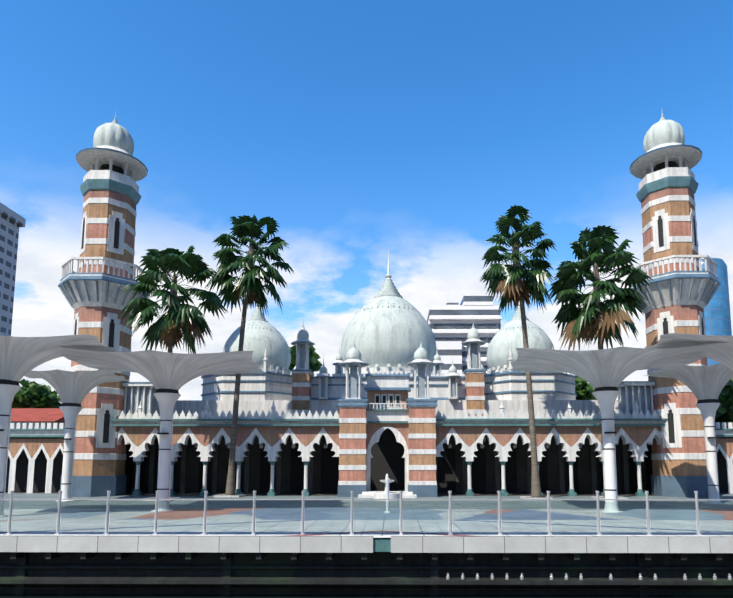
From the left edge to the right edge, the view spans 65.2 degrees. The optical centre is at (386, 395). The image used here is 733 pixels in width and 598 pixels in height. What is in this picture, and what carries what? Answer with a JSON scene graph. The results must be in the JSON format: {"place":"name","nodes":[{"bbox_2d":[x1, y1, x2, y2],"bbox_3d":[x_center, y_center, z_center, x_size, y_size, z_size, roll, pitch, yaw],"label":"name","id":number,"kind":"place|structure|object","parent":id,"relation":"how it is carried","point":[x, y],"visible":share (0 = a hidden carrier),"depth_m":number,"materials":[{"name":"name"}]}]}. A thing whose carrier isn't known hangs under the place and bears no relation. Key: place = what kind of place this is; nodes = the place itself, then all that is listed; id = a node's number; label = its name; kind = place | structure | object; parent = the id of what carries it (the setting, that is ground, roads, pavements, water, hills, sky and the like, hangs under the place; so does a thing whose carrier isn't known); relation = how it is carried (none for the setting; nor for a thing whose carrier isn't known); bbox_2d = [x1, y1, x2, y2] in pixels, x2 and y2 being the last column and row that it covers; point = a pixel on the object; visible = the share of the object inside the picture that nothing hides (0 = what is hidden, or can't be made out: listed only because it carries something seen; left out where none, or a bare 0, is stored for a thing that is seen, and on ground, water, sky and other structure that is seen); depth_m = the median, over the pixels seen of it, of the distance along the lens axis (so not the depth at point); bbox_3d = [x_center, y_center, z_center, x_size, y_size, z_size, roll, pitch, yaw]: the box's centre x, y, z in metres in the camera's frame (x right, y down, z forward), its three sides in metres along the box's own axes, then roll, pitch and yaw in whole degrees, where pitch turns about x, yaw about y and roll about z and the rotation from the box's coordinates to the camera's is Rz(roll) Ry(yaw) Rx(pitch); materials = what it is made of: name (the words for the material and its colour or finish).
{"place":"outdoors","nodes":[
{"label":"outdoors","id":0,"kind":"place"},
{"bbox_2d":[0,203,25,335],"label":"high-rise building","id":1,"kind":"structure","parent":0,"point":[11,222],"depth_m":158.25,"materials":[{"name":"white concrete"}]},
{"bbox_2d":[8,408,64,428],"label":"red roof","id":2,"kind":"structure","parent":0,"point":[36,415],"depth_m":57.64,"materials":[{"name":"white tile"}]},
{"bbox_2d":[0,493,732,536],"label":"plaza floor","id":3,"kind":"structure","parent":0,"point":[77,531],"depth_m":21.62,"materials":[{"name":"grey tile"}]},
{"bbox_2d":[0,334,114,516],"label":"umbrella","id":4,"kind":"object","parent":3,"relation":"on","point":[20,357],"visible":0.94,"depth_m":22.07,"materials":[{"name":"paint"}]},
{"bbox_2d":[25,369,128,501],"bbox_3d":[-17.210,2.222,31.025,5.300,6.880,4.200,1,-7,-8],"label":"umbrella","id":5,"kind":"object","parent":3,"relation":"on","point":[73,389],"visible":0.88,"depth_m":30.72,"materials":[{"name":"paint"}]},
{"bbox_2d":[58,113,149,496],"bbox_3d":[-18.460,-6.603,37.494,5.270,25.900,5.270,0,-7,1],"label":"minaret","id":6,"kind":"object","parent":3,"relation":"on","point":[116,170],"visible":0.92,"depth_m":36.24,"materials":[{"name":"brick"}]},
{"bbox_2d":[59,347,261,511],"bbox_3d":[-9.666,1.694,24.975,8.000,6.538,5.800,1,-7,-7],"label":"umbrella","id":7,"kind":"object","parent":3,"relation":"on","point":[168,375],"visible":0.92,"depth_m":24.54,"materials":[{"name":"paint"}]},
{"bbox_2d":[0,536,732,595],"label":"platform edge","id":8,"kind":"object","parent":3,"relation":"attached to","point":[352,565],"visible":1,"depth_m":16.50,"materials":[{"name":"concrete"}]},
{"bbox_2d":[446,573,731,579],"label":"fountain nozzles","id":9,"kind":"object","parent":8,"relation":"on","point":[610,577],"visible":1,"depth_m":16.25,"materials":[{"name":"metal"}]},
{"bbox_2d":[0,491,732,534],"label":"glass railing","id":10,"kind":"object","parent":3,"relation":"on","point":[303,499],"visible":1,"depth_m":16.55,"materials":[{"name":"glass"}]},
{"bbox_2d":[8,339,732,497],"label":"mosque facade","id":11,"kind":"structure","parent":3,"relation":"on","point":[547,405],"depth_m":36.62,"materials":[{"name":"white paint"}]},
{"bbox_2d":[8,409,732,495],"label":"green mosque trim","id":12,"kind":"structure","parent":11,"relation":"attached to","point":[469,492],"depth_m":35.42,"materials":[{"name":"paint"}]},
{"bbox_2d":[223,249,553,372],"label":"domes","id":13,"kind":"structure","parent":11,"relation":"on","point":[388,324],"depth_m":43.03,"materials":[{"name":"white paint"}]},
{"bbox_2d":[122,369,654,407],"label":"parapet wall","id":14,"kind":"structure","parent":11,"relation":"attached to","point":[366,389],"depth_m":40.38,"materials":[{"name":"white paint"}]},
{"bbox_2d":[143,494,627,500],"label":"palm planters","id":15,"kind":"object","parent":3,"relation":"on","point":[242,495],"visible":0.65,"depth_m":32.76,"materials":[{"name":"concrete"}]},
{"bbox_2d":[118,246,228,353],"bbox_3d":[-12.155,-1.510,32.382,5.807,14.609,5.610,0,-7,1],"label":"palm","id":16,"kind":"object","parent":15,"relation":"on","point":[174,324],"visible":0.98,"depth_m":32.23,"materials":[{"name":"green plant"}]},
{"bbox_2d":[205,213,294,494],"bbox_3d":[-8.638,-2.738,35.569,5.446,17.794,5.382,0,-7,1],"label":"palm","id":17,"kind":"object","parent":15,"relation":"on","point":[249,288],"visible":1,"depth_m":35.46,"materials":[{"name":"green plant"}]},
{"bbox_2d":[480,204,556,497],"bbox_3d":[7.783,-2.652,33.293,4.613,17.099,4.843,0,-7,1],"label":"palm","id":18,"kind":"object","parent":15,"relation":"on","point":[514,286],"visible":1,"depth_m":33.26,"materials":[{"name":"green plant"}]},
{"bbox_2d":[546,225,653,497],"bbox_3d":[12.358,-2.062,33.394,5.868,15.939,5.845,0,-7,1],"label":"palm","id":19,"kind":"object","parent":15,"relation":"on","point":[594,317],"visible":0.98,"depth_m":32.97,"materials":[{"name":"green plant"}]},
{"bbox_2d":[374,474,399,500],"bbox_3d":[0.002,5.061,31.945,1.500,1.450,1.500,0,-7,1],"label":"ablution fountain","id":20,"kind":"object","parent":3,"relation":"on","point":[382,495],"visible":0.77,"depth_m":31.37,"materials":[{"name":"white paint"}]},
{"bbox_2d":[384,478,390,512],"bbox_3d":[0.024,4.111,23.598,0.280,1.420,0.266,0,-7,1],"label":"plaza post","id":21,"kind":"object","parent":3,"relation":"on","point":[387,480],"visible":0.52,"depth_m":23.55,"materials":[{"name":"metal"}]},
{"bbox_2d":[338,484,436,496],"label":"pillar bases","id":22,"kind":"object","parent":3,"relation":"on","point":[417,490],"depth_m":34.29,"materials":[{"name":"grey stone"}]},
{"bbox_2d":[291,373,484,480],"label":"brick pillars","id":23,"kind":"structure","parent":22,"relation":"on","point":[360,443],"depth_m":34.81,"materials":[{"name":"orange brick"}]},
{"bbox_2d":[510,342,726,512],"bbox_3d":[9.379,1.617,24.303,8.000,6.538,5.800,-1,-7,8],"label":"umbrella","id":24,"kind":"object","parent":3,"relation":"on","point":[604,373],"visible":0.96,"depth_m":23.88,"materials":[{"name":"paint"}]},
{"bbox_2d":[628,113,720,496],"bbox_3d":[18.539,-6.643,37.153,5.270,25.900,5.270,0,-7,1],"label":"minaret","id":25,"kind":"object","parent":3,"relation":"on","point":[678,293],"visible":0.85,"depth_m":35.92,"materials":[{"name":"brick"}]},
{"bbox_2d":[643,364,732,503],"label":"umbrella","id":26,"kind":"object","parent":3,"relation":"on","point":[705,385],"visible":0.9,"depth_m":28.94,"materials":[{"name":"paint"}]},
{"bbox_2d":[645,333,732,370],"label":"umbrella","id":27,"kind":"object","parent":3,"relation":"on","point":[721,352],"visible":0.75,"depth_m":21.81,"materials":[{"name":"paint"}]},
{"bbox_2d":[0,594,732,597],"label":"river water","id":28,"kind":"structure","parent":0,"point":[302,596],"depth_m":16.34,"materials":[{"name":"black liquid"}]},
{"bbox_2d":[0,0,732,537],"label":"sky","id":29,"kind":"structure","parent":0,"point":[364,129],"materials":[{"name":"blue"}]},
{"bbox_2d":[5,492,728,493],"bbox_3d":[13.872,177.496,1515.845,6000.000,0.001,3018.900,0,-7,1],"label":"wall","id":30,"kind":"structure","parent":0,"point":[57,492],"depth_m":39.58,"materials":[{"name":"concrete"}]},
{"bbox_2d":[12,379,60,407],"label":"tree","id":31,"kind":"object","parent":30,"relation":"on","point":[33,394],"visible":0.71,"depth_m":65.34,"materials":[{"name":"green plant"}]},
{"bbox_2d":[289,345,321,374],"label":"tree","id":32,"kind":"object","parent":30,"relation":"on","point":[315,364],"visible":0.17,"depth_m":55.65,"materials":[{"name":"green plant"}]},
{"bbox_2d":[575,376,596,399],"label":"tree","id":33,"kind":"object","parent":30,"relation":"on","point":[584,389],"visible":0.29,"depth_m":44.52,"materials":[{"name":"green plant"}]},
{"bbox_2d":[715,377,732,428],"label":"tree","id":34,"kind":"object","parent":30,"relation":"on","point":[724,411],"visible":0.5,"depth_m":46.95,"materials":[{"name":"green plant"}]},
{"bbox_2d":[4,396,732,492],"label":"archway openings","id":35,"kind":"object","parent":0,"point":[387,451],"visible":0.33,"depth_m":39.42,"materials":[{"name":"black"}]},
{"bbox_2d":[7,391,732,457],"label":"mosque brick walls","id":36,"kind":"structure","parent":0,"point":[467,435],"depth_m":35.75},
{"bbox_2d":[118,431,656,495],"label":"mosque verandah wall","id":37,"kind":"structure","parent":0,"point":[190,461],"depth_m":39.28,"materials":[{"name":"black"}]},
{"bbox_2d":[126,341,650,413],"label":"turrets","id":38,"kind":"object","parent":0,"point":[421,365],"visible":0.65,"depth_m":36.77,"materials":[{"name":"white paint"}]},
{"bbox_2d":[427,295,501,375],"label":"hotel building","id":39,"kind":"structure","parent":0,"point":[450,324],"depth_m":116.79,"materials":[{"name":"white concrete"}]},
{"bbox_2d":[701,258,731,384],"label":"glass skyscraper","id":40,"kind":"structure","parent":0,"point":[717,316],"depth_m":194.87,"materials":[{"name":"blue glass"}]}
]}

